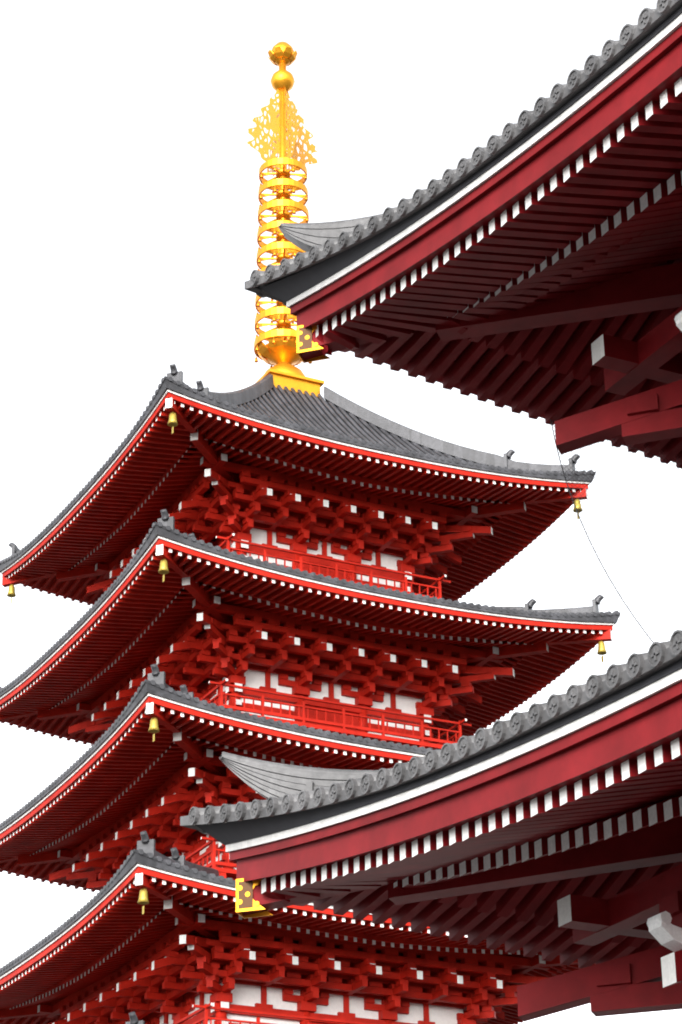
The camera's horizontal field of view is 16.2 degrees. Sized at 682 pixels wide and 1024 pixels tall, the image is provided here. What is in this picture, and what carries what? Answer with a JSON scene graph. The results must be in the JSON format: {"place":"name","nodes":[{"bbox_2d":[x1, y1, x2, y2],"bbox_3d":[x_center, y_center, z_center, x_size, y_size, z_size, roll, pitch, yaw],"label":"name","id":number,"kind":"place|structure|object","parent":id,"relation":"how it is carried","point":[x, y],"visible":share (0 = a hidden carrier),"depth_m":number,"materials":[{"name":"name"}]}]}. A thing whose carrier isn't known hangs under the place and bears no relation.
{"place":"outdoors","nodes":[
{"label":"outdoors","id":0,"kind":"place"},
{"bbox_2d":[0,0,681,1023],"label":"sky","id":1,"kind":"structure","parent":0,"point":[130,182],"materials":[{"name":"white"}]},
{"label":"ground","id":2,"kind":"structure","parent":0,"visible":0},
{"bbox_2d":[0,364,620,1023],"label":"pagoda","id":3,"kind":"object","parent":2,"relation":"on","point":[266,570],"visible":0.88,"depth_m":69.26,"materials":[{"name":"wood"}]},
{"bbox_2d":[254,42,323,396],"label":"pagoda spire","id":4,"kind":"structure","parent":3,"relation":"on","point":[278,351],"depth_m":79.89,"materials":[{"name":"gold metal"}]},
{"bbox_2d":[247,88,317,175],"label":"finial ornament","id":5,"kind":"object","parent":4,"relation":"attached to","point":[292,118],"visible":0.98,"depth_m":81.94,"materials":[{"name":"gold metal"}]},
{"bbox_2d":[180,0,681,1021],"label":"temple gate","id":6,"kind":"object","parent":2,"relation":"on","point":[530,264],"visible":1,"depth_m":25.81,"materials":[{"name":"wood"}]},
{"bbox_2d":[550,419,653,642],"bbox_3d":[8.186,2.126,31.785,11.807,5.357,0.863,11,-28,-24],"label":"wire","id":7,"kind":"object","parent":6,"relation":"attached to","point":[589,539],"visible":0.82,"depth_m":30.21,"materials":[{"name":"grey metal"}]}
]}

